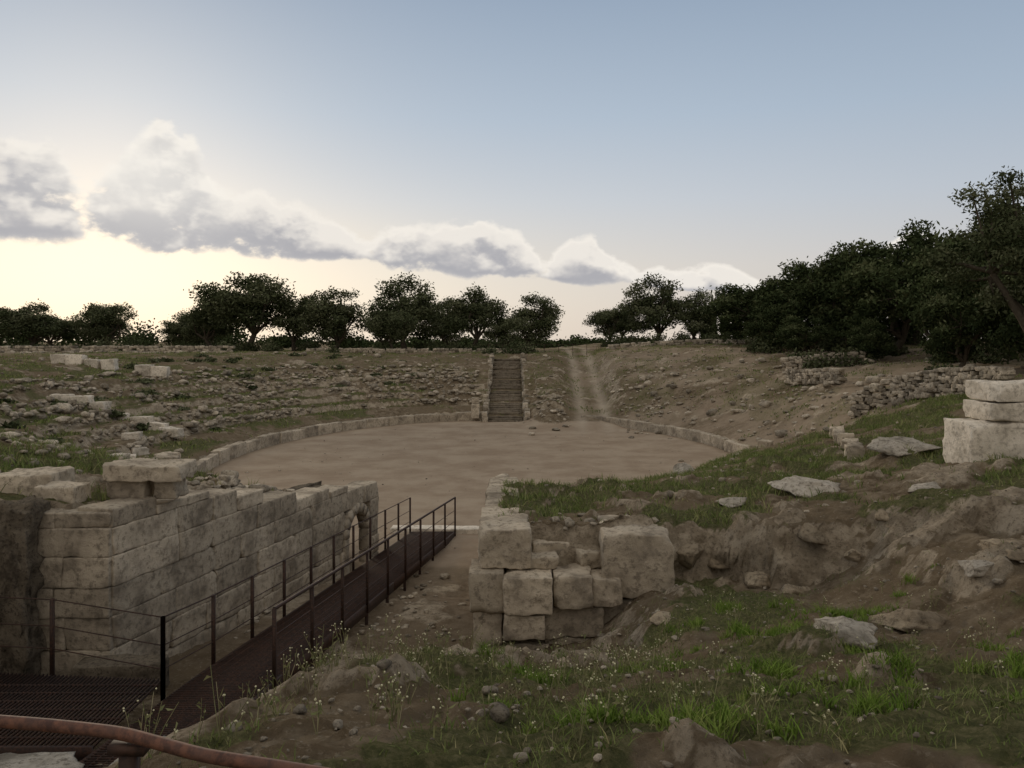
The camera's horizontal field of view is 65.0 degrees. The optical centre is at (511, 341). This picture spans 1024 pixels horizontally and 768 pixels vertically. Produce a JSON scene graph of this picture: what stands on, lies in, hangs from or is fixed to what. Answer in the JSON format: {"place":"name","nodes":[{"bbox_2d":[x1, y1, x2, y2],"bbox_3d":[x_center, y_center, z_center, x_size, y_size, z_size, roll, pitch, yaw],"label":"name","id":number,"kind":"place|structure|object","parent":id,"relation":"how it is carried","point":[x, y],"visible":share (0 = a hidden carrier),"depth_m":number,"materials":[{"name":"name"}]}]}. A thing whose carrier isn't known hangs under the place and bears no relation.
{"place":"outdoors","nodes":[
{"label":"outdoors","id":0,"kind":"place"},
{"bbox_2d":[0,342,1022,458],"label":"grass","id":1,"kind":"structure","parent":0,"point":[123,356],"depth_m":56.02,"materials":[{"name":"green plant"}]},
{"bbox_2d":[0,342,1023,767],"bbox_3d":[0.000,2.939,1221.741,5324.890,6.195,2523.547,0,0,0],"label":"ground","id":2,"kind":"structure","parent":0,"point":[448,456],"depth_m":13.89,"materials":[{"name":"brown soil"}]},
{"bbox_2d":[0,306,10,344],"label":"olive tree","id":3,"kind":"object","parent":2,"relation":"on","point":[3,334],"visible":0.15,"depth_m":100.86,"materials":[{"name":"green plant"}]},
{"bbox_2d":[0,298,62,345],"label":"olive tree","id":4,"kind":"object","parent":2,"relation":"on","point":[22,321],"visible":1,"depth_m":93.59,"materials":[{"name":"green plant"}]},
{"bbox_2d":[0,751,84,767],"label":"limestone boulder","id":5,"kind":"object","parent":2,"relation":"on","point":[46,760],"visible":1,"depth_m":8.81,"materials":[{"name":"stone"}]},
{"bbox_2d":[31,312,83,345],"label":"olive tree","id":6,"kind":"object","parent":2,"relation":"on","point":[65,334],"visible":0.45,"depth_m":107.40,"materials":[{"name":"green plant"}]},
{"bbox_2d":[36,505,116,682],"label":"limestone entrance wall","id":7,"kind":"structure","parent":2,"relation":"on","point":[74,547],"depth_m":12.63,"materials":[{"name":"beige stone"}]},
{"bbox_2d":[0,495,169,695],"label":"stone wall","id":8,"kind":"structure","parent":2,"relation":"on","point":[21,561],"depth_m":12.21,"materials":[{"name":"stone"}]},
{"bbox_2d":[0,466,188,502],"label":"loose upper blocks","id":9,"kind":"object","parent":2,"relation":"on","point":[59,483],"depth_m":13.59,"materials":[{"name":"stone"}]},
{"bbox_2d":[102,458,196,482],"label":"capping slab","id":10,"kind":"structure","parent":9,"relation":"on","point":[146,469],"depth_m":13.51,"materials":[{"name":"stone"}]},
{"bbox_2d":[63,302,138,345],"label":"olive tree","id":11,"kind":"object","parent":2,"relation":"on","point":[100,319],"visible":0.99,"depth_m":98.69,"materials":[{"name":"green plant"}]},
{"bbox_2d":[68,321,135,344],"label":"olive tree","id":12,"kind":"object","parent":2,"relation":"on","point":[128,326],"visible":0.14,"depth_m":105.39,"materials":[{"name":"green plant"}]},
{"bbox_2d":[50,354,169,376],"bbox_3d":[-28.002,1.771,56.088,8.099,1.817,1.111,0,0,0],"label":"limestone block row","id":13,"kind":"object","parent":2,"relation":"on","point":[144,369],"visible":0.79,"depth_m":55.69,"materials":[{"name":"beige stone"}]},
{"bbox_2d":[50,394,183,437],"bbox_3d":[-20.285,3.779,41.407,7.663,2.090,1.009,0,0,13],"label":"limestone block row","id":14,"kind":"object","parent":2,"relation":"on","point":[174,431],"visible":0.69,"depth_m":41.39,"materials":[{"name":"beige stone"}]},
{"bbox_2d":[0,345,234,352],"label":"dry stone wall","id":15,"kind":"structure","parent":2,"relation":"on","point":[93,348],"depth_m":82.02,"materials":[{"name":"grey stone"}]},
{"bbox_2d":[113,431,149,458],"bbox_3d":[-14.516,4.385,31.278,2.049,1.450,13.534,0,0,-22],"label":"limestone block row","id":16,"kind":"object","parent":2,"relation":"on","point":[137,435],"visible":0.35,"depth_m":35.51,"materials":[{"name":"beige stone"}]},
{"bbox_2d":[0,428,273,502],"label":"grass","id":17,"kind":"structure","parent":2,"relation":"on","point":[6,466],"depth_m":17.59,"materials":[{"name":"green plant"}]},
{"bbox_2d":[130,451,180,459],"bbox_3d":[-13.761,4.880,32.171,2.004,1.215,6.188,0,0,-14],"label":"limestone block row","id":18,"kind":"object","parent":2,"relation":"on","point":[168,455],"visible":0.23,"depth_m":33.23,"materials":[{"name":"beige stone"}]},
{"bbox_2d":[0,715,328,767],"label":"rusty handrail","id":19,"kind":"object","parent":2,"relation":"on","point":[129,747],"visible":1,"depth_m":2.64,"materials":[{"name":"metal"}]},
{"bbox_2d":[156,308,199,345],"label":"olive tree","id":20,"kind":"object","parent":2,"relation":"on","point":[172,331],"visible":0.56,"depth_m":106.18,"materials":[{"name":"green plant"}]},
{"bbox_2d":[179,315,234,345],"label":"olive tree","id":21,"kind":"object","parent":2,"relation":"on","point":[188,332],"visible":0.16,"depth_m":103.17,"materials":[{"name":"green plant"}]},
{"bbox_2d":[184,294,240,350],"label":"olive tree","id":22,"kind":"object","parent":2,"relation":"on","point":[197,315],"visible":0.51,"depth_m":95.98,"materials":[{"name":"green plant"}]},
{"bbox_2d":[0,497,455,767],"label":"steel walkway","id":23,"kind":"structure","parent":2,"relation":"on","point":[354,597],"depth_m":11.82,"materials":[{"name":"brown metal"}]},
{"bbox_2d":[78,480,378,656],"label":"block courses","id":24,"kind":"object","parent":2,"relation":"on","point":[169,556],"visible":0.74,"depth_m":15.20,"materials":[{"name":"stone"}]},
{"bbox_2d":[183,271,300,348],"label":"olive tree","id":25,"kind":"object","parent":2,"relation":"on","point":[251,310],"visible":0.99,"depth_m":89.72,"materials":[{"name":"green plant"}]},
{"bbox_2d":[267,295,317,350],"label":"olive tree","id":26,"kind":"object","parent":2,"relation":"on","point":[289,325],"visible":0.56,"depth_m":92.53,"materials":[{"name":"green plant"}]},
{"bbox_2d":[288,481,326,489],"bbox_3d":[-5.296,5.102,21.811,1.561,2.248,2.276,0,0,15],"label":"chamber","id":27,"kind":"object","parent":2,"relation":"on","point":[313,485],"visible":0.12,"depth_m":22.34,"materials":[{"name":"stone"}]},
{"bbox_2d":[295,286,372,347],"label":"olive tree","id":28,"kind":"object","parent":2,"relation":"on","point":[331,320],"visible":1,"depth_m":89.16,"materials":[{"name":"green plant"}]},
{"bbox_2d":[196,411,481,471],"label":"arena podium wall","id":29,"kind":"structure","parent":2,"relation":"on","point":[217,457],"depth_m":50.33,"materials":[{"name":"stone"}]},
{"bbox_2d":[335,298,347,348],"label":"cypress tree","id":30,"kind":"object","parent":2,"relation":"on","point":[343,344],"visible":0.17,"depth_m":100.70,"materials":[{"name":"green plant"}]},
{"bbox_2d":[343,502,371,574],"bbox_3d":[-4.185,5.302,21.313,0.293,2.020,1.631,0,0,14],"label":"door arch","id":31,"kind":"structure","parent":2,"relation":"on","point":[360,511],"depth_m":21.61,"materials":[{"name":"stone"}]},
{"bbox_2d":[365,308,397,347],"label":"olive tree","id":32,"kind":"object","parent":2,"relation":"on","point":[373,315],"visible":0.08,"depth_m":103.21,"materials":[{"name":"green plant"}]},
{"bbox_2d":[362,309,421,348],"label":"olive tree","id":33,"kind":"object","parent":2,"relation":"on","point":[401,325],"visible":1,"depth_m":87.23,"materials":[{"name":"green plant"}]},
{"bbox_2d":[363,271,443,348],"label":"olive tree","id":34,"kind":"object","parent":2,"relation":"on","point":[421,305],"visible":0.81,"depth_m":97.01,"materials":[{"name":"green plant"}]},
{"bbox_2d":[305,348,510,352],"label":"dry stone wall","id":35,"kind":"structure","parent":2,"relation":"on","point":[396,350],"depth_m":86.47,"materials":[{"name":"grey stone"}]},
{"bbox_2d":[390,525,478,533],"bbox_3d":[-2.200,5.960,25.297,3.229,0.255,0.537,0,0,1],"label":"stone threshold","id":36,"kind":"object","parent":2,"relation":"on","point":[467,529],"visible":0.47,"depth_m":25.09,"materials":[{"name":"stone"}]},
{"bbox_2d":[424,300,470,344],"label":"olive tree","id":37,"kind":"object","parent":2,"relation":"on","point":[445,335],"visible":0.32,"depth_m":104.82,"materials":[{"name":"green plant"}]},
{"bbox_2d":[437,282,511,346],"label":"olive tree","id":38,"kind":"object","parent":2,"relation":"on","point":[477,313],"visible":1,"depth_m":93.67,"materials":[{"name":"green plant"}]},
{"bbox_2d":[0,318,984,347],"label":"distant tree row","id":39,"kind":"object","parent":2,"relation":"on","point":[285,341],"visible":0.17,"depth_m":143.48,"materials":[{"name":"green plant"}]},
{"bbox_2d":[471,353,529,421],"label":"stair flanking wall","id":40,"kind":"structure","parent":2,"relation":"on","point":[475,411],"depth_m":62.22,"materials":[{"name":"stone"}]},
{"bbox_2d":[482,316,519,343],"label":"olive tree","id":41,"kind":"object","parent":2,"relation":"on","point":[494,331],"visible":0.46,"depth_m":106.49,"materials":[{"name":"green plant"}]},
{"bbox_2d":[488,359,522,421],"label":"stone staircase","id":42,"kind":"structure","parent":2,"relation":"on","point":[509,409],"depth_m":67.91,"materials":[{"name":"stone"}]},
{"bbox_2d":[0,347,1023,670],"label":"rubble stones","id":43,"kind":"object","parent":2,"relation":"on","point":[228,479],"visible":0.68,"depth_m":47.67,"materials":[{"name":"grey stone"}]},
{"bbox_2d":[0,328,1023,442],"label":"scrub bushes","id":44,"kind":"object","parent":2,"relation":"on","point":[826,344],"visible":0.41,"depth_m":65.69,"materials":[{"name":"green plant"}]},
{"bbox_2d":[500,291,565,351],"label":"olive tree","id":45,"kind":"object","parent":2,"relation":"on","point":[528,324],"visible":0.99,"depth_m":89.31,"materials":[{"name":"green plant"}]},
{"bbox_2d":[488,344,636,352],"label":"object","id":46,"kind":"object","parent":2,"relation":"on","point":[551,344],"visible":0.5,"depth_m":85.98,"materials":[{"name":"stone"}]},
{"bbox_2d":[117,484,1023,767],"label":"grass","id":47,"kind":"structure","parent":2,"relation":"on","point":[671,686],"depth_m":4.60,"materials":[{"name":"green plant"}]},
{"bbox_2d":[469,473,674,650],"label":"limestone block pier","id":48,"kind":"structure","parent":2,"relation":"on","point":[515,577],"depth_m":13.16,"materials":[{"name":"beige stone"}]},
{"bbox_2d":[123,570,1023,760],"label":"flowering weeds","id":49,"kind":"object","parent":2,"relation":"on","point":[633,654],"visible":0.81,"depth_m":5.25,"materials":[{"name":"green plant"}]},
{"bbox_2d":[582,308,630,338],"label":"olive tree","id":50,"kind":"object","parent":2,"relation":"on","point":[608,320],"visible":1,"depth_m":99.53,"materials":[{"name":"green plant"}]},
{"bbox_2d":[594,300,642,335],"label":"olive tree","id":51,"kind":"object","parent":2,"relation":"on","point":[627,317],"visible":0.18,"depth_m":104.78,"materials":[{"name":"green plant"}]},
{"bbox_2d":[616,272,690,339],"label":"olive tree","id":52,"kind":"object","parent":2,"relation":"on","point":[650,311],"visible":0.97,"depth_m":97.28,"materials":[{"name":"green plant"}]},
{"bbox_2d":[581,415,747,452],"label":"arena podium wall","id":53,"kind":"structure","parent":2,"relation":"on","point":[721,442],"depth_m":49.91,"materials":[{"name":"stone"}]},
{"bbox_2d":[673,462,693,472],"bbox_3d":[5.637,4.217,26.055,0.953,0.548,0.910,0,0,0],"label":"limestone boulder","id":54,"kind":"object","parent":2,"relation":"on","point":[680,467],"visible":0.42,"depth_m":25.96,"materials":[{"name":"stone"}]},
{"bbox_2d":[666,287,716,339],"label":"olive tree","id":55,"kind":"object","parent":2,"relation":"on","point":[697,322],"visible":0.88,"depth_m":94.56,"materials":[{"name":"green plant"}]},
{"bbox_2d":[606,339,784,348],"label":"dry stone wall","id":56,"kind":"structure","parent":2,"relation":"on","point":[680,342],"depth_m":81.12,"materials":[{"name":"grey stone"}]},
{"bbox_2d":[710,295,718,335],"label":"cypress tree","id":57,"kind":"object","parent":2,"relation":"on","point":[714,325],"visible":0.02,"depth_m":105.42,"materials":[{"name":"green plant"}]},
{"bbox_2d":[719,323,729,340],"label":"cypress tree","id":58,"kind":"object","parent":2,"relation":"on","point":[721,333],"visible":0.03,"depth_m":104.42,"materials":[{"name":"green plant"}]},
{"bbox_2d":[694,283,764,344],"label":"evergreen oak tree","id":59,"kind":"object","parent":2,"relation":"on","point":[730,305],"visible":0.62,"depth_m":75.65,"materials":[{"name":"green plant"}]},
{"bbox_2d":[716,497,746,507],"bbox_3d":[4.400,3.221,15.973,0.682,0.258,0.498,0,0,-16],"label":"limestone boulder","id":60,"kind":"object","parent":2,"relation":"on","point":[735,501],"visible":0.8,"depth_m":15.86,"materials":[{"name":"stone"}]},
{"bbox_2d":[729,278,778,322],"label":"evergreen oak tree","id":61,"kind":"object","parent":2,"relation":"on","point":[753,291],"visible":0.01,"depth_m":87.60,"materials":[{"name":"green plant"}]},
{"bbox_2d":[742,439,772,449],"bbox_3d":[12.114,5.497,39.428,1.417,1.364,2.663,0,0,0],"label":"limestone block row","id":62,"kind":"object","parent":2,"relation":"on","point":[763,443],"visible":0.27,"depth_m":39.09,"materials":[{"name":"beige stone"}]},
{"bbox_2d":[497,392,1023,526],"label":"grass","id":63,"kind":"structure","parent":2,"relation":"on","point":[744,459],"depth_m":19.44,"materials":[{"name":"green plant"}]},
{"bbox_2d":[738,304,802,350],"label":"evergreen oak tree","id":64,"kind":"object","parent":2,"relation":"on","point":[767,326],"visible":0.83,"depth_m":65.66,"materials":[{"name":"green plant"}]},
{"bbox_2d":[676,509,888,595],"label":"rocks","id":65,"kind":"object","parent":2,"relation":"on","point":[689,553],"visible":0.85,"depth_m":13.00,"materials":[{"name":"grey stone"}]},
{"bbox_2d":[736,256,832,343],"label":"evergreen oak tree","id":66,"kind":"object","parent":2,"relation":"on","point":[770,296],"visible":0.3,"depth_m":69.10,"materials":[{"name":"green plant"}]},
{"bbox_2d":[768,476,840,497],"bbox_3d":[6.238,3.147,16.865,1.426,0.557,1.383,0,0,-28],"label":"limestone boulder","id":67,"kind":"object","parent":2,"relation":"on","point":[800,485],"visible":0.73,"depth_m":16.57,"materials":[{"name":"stone"}]},
{"bbox_2d":[774,315,837,356],"bbox_3d":[21.776,-0.282,59.889,4.330,3.626,4.200,0,0,44],"label":"bush","id":68,"kind":"object","parent":2,"relation":"on","point":[796,334],"visible":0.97,"depth_m":59.64,"materials":[{"name":"green plant"}]},
{"bbox_2d":[784,367,846,385],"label":"dry stone wall","id":69,"kind":"structure","parent":2,"relation":"on","point":[816,376],"depth_m":46.81,"materials":[{"name":"grey stone"}]},
{"bbox_2d":[780,351,869,368],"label":"dry stone wall","id":70,"kind":"structure","parent":2,"relation":"on","point":[792,362],"depth_m":53.81,"materials":[{"name":"grey stone"}]},
{"bbox_2d":[777,240,879,346],"bbox_3d":[25.203,-3.281,62.322,9.207,9.062,6.956,0,0,29],"label":"evergreen oak tree","id":71,"kind":"object","parent":2,"relation":"on","point":[814,294],"visible":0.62,"depth_m":61.71,"materials":[{"name":"green plant"}]},
{"bbox_2d":[783,252,874,322],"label":"evergreen oak tree","id":72,"kind":"object","parent":2,"relation":"on","point":[818,257],"visible":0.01,"depth_m":75.26,"materials":[{"name":"green plant"}]},
{"bbox_2d":[649,538,1023,633],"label":"rocks","id":73,"kind":"object","parent":2,"relation":"on","point":[909,620],"visible":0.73,"depth_m":9.18,"materials":[{"name":"grey stone"}]},
{"bbox_2d":[813,616,877,648],"bbox_3d":[3.207,2.739,7.562,0.540,0.236,0.664,0,0,0],"label":"limestone boulder","id":74,"kind":"object","parent":2,"relation":"on","point":[850,630],"visible":0.72,"depth_m":7.46,"materials":[{"name":"stone"}]},
{"bbox_2d":[829,425,864,459],"bbox_3d":[10.562,3.138,25.475,0.573,0.707,8.182,0,0,18],"label":"limestone block row","id":75,"kind":"object","parent":2,"relation":"on","point":[849,443],"visible":0.88,"depth_m":23.74,"materials":[{"name":"beige stone"}]},
{"bbox_2d":[836,316,896,358],"bbox_3d":[23.424,-0.029,52.826,3.136,3.307,3.504,0,0,-2],"label":"bush","id":76,"kind":"object","parent":2,"relation":"on","point":[870,337],"visible":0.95,"depth_m":52.30,"materials":[{"name":"green plant"}]},
{"bbox_2d":[821,238,930,355],"bbox_3d":[25.841,-2.969,54.791,8.018,8.952,8.266,0,0,-42],"label":"evergreen oak tree","id":77,"kind":"object","parent":2,"relation":"on","point":[854,284],"visible":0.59,"depth_m":54.72,"materials":[{"name":"green plant"}]},
{"bbox_2d":[867,436,941,455],"bbox_3d":[9.689,2.644,19.840,1.665,0.557,1.372,0,0,-37],"label":"limestone boulder","id":78,"kind":"object","parent":2,"relation":"on","point":[892,446],"visible":0.9,"depth_m":19.59,"materials":[{"name":"stone"}]},
{"bbox_2d":[869,218,953,344],"bbox_3d":[30.885,-4.273,62.341,9.849,10.648,7.442,0,0,27],"label":"evergreen oak tree","id":79,"kind":"object","parent":2,"relation":"on","point":[916,237],"visible":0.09,"depth_m":61.39,"materials":[{"name":"green plant"}]},
{"bbox_2d":[908,481,940,492],"bbox_3d":[7.617,2.753,14.779,0.514,0.292,0.909,0,0,37],"label":"limestone boulder","id":80,"kind":"object","parent":2,"relation":"on","point":[927,485],"visible":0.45,"depth_m":14.72,"materials":[{"name":"stone"}]},
{"bbox_2d":[865,223,995,361],"bbox_3d":[26.049,-2.647,47.590,7.379,8.710,8.244,0,0,-1],"label":"evergreen oak tree","id":81,"kind":"object","parent":2,"relation":"on","point":[904,283],"visible":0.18,"depth_m":47.99,"materials":[{"name":"green plant"}]},
{"bbox_2d":[848,365,1015,418],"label":"dry stone wall","id":82,"kind":"structure","parent":2,"relation":"on","point":[936,382],"depth_m":34.08,"materials":[{"name":"grey stone"}]},
{"bbox_2d":[903,272,1009,366],"bbox_3d":[22.569,-0.812,40.885,4.391,5.892,4.526,0,0,-43],"label":"evergreen oak tree","id":83,"kind":"object","parent":2,"relation":"on","point":[952,333],"visible":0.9,"depth_m":40.68,"materials":[{"name":"green plant"}]},
{"bbox_2d":[918,165,1023,331],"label":"olive tree","id":84,"kind":"object","parent":2,"relation":"on","point":[998,239],"visible":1,"depth_m":30.12,"materials":[{"name":"green plant"}]},
{"bbox_2d":[918,206,1023,356],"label":"evergreen oak tree","id":85,"kind":"object","parent":2,"relation":"on","point":[953,244],"visible":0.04,"depth_m":45.01,"materials":[{"name":"green plant"}]},
{"bbox_2d":[958,560,994,577],"bbox_3d":[5.639,2.700,9.642,0.490,0.192,0.393,0,0,0],"label":"limestone boulder","id":86,"kind":"object","parent":2,"relation":"on","point":[975,568],"visible":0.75,"depth_m":9.52,"materials":[{"name":"stone"}]},
{"bbox_2d":[942,379,1023,463],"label":"stacked limestone blocks","id":87,"kind":"structure","parent":2,"relation":"on","point":[994,423],"depth_m":17.19,"materials":[{"name":"beige stone"}]},
{"bbox_2d":[965,258,1023,359],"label":"evergreen oak tree","id":88,"kind":"object","parent":2,"relation":"on","point":[1005,338],"visible":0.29,"depth_m":38.11,"materials":[{"name":"green plant"}]},
{"bbox_2d":[971,203,1023,234],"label":"evergreen oak tree","id":89,"kind":"object","parent":2,"relation":"on","point":[986,217],"depth_m":51.70,"materials":[{"name":"green plant"}]},
{"bbox_2d":[0,0,1023,341],"label":"sky","id":90,"kind":"structure","parent":0,"point":[572,152],"materials":[{"name":"blue"}]},
{"bbox_2d":[177,485,1023,767],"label":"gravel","id":91,"kind":"structure","parent":0,"point":[499,712],"depth_m":4.70,"materials":[{"name":"stone"}]},
{"bbox_2d":[441,561,1023,743],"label":"grass","id":92,"kind":"structure","parent":0,"point":[723,715],"depth_m":5.40,"materials":[{"name":"green plant"}]}
]}

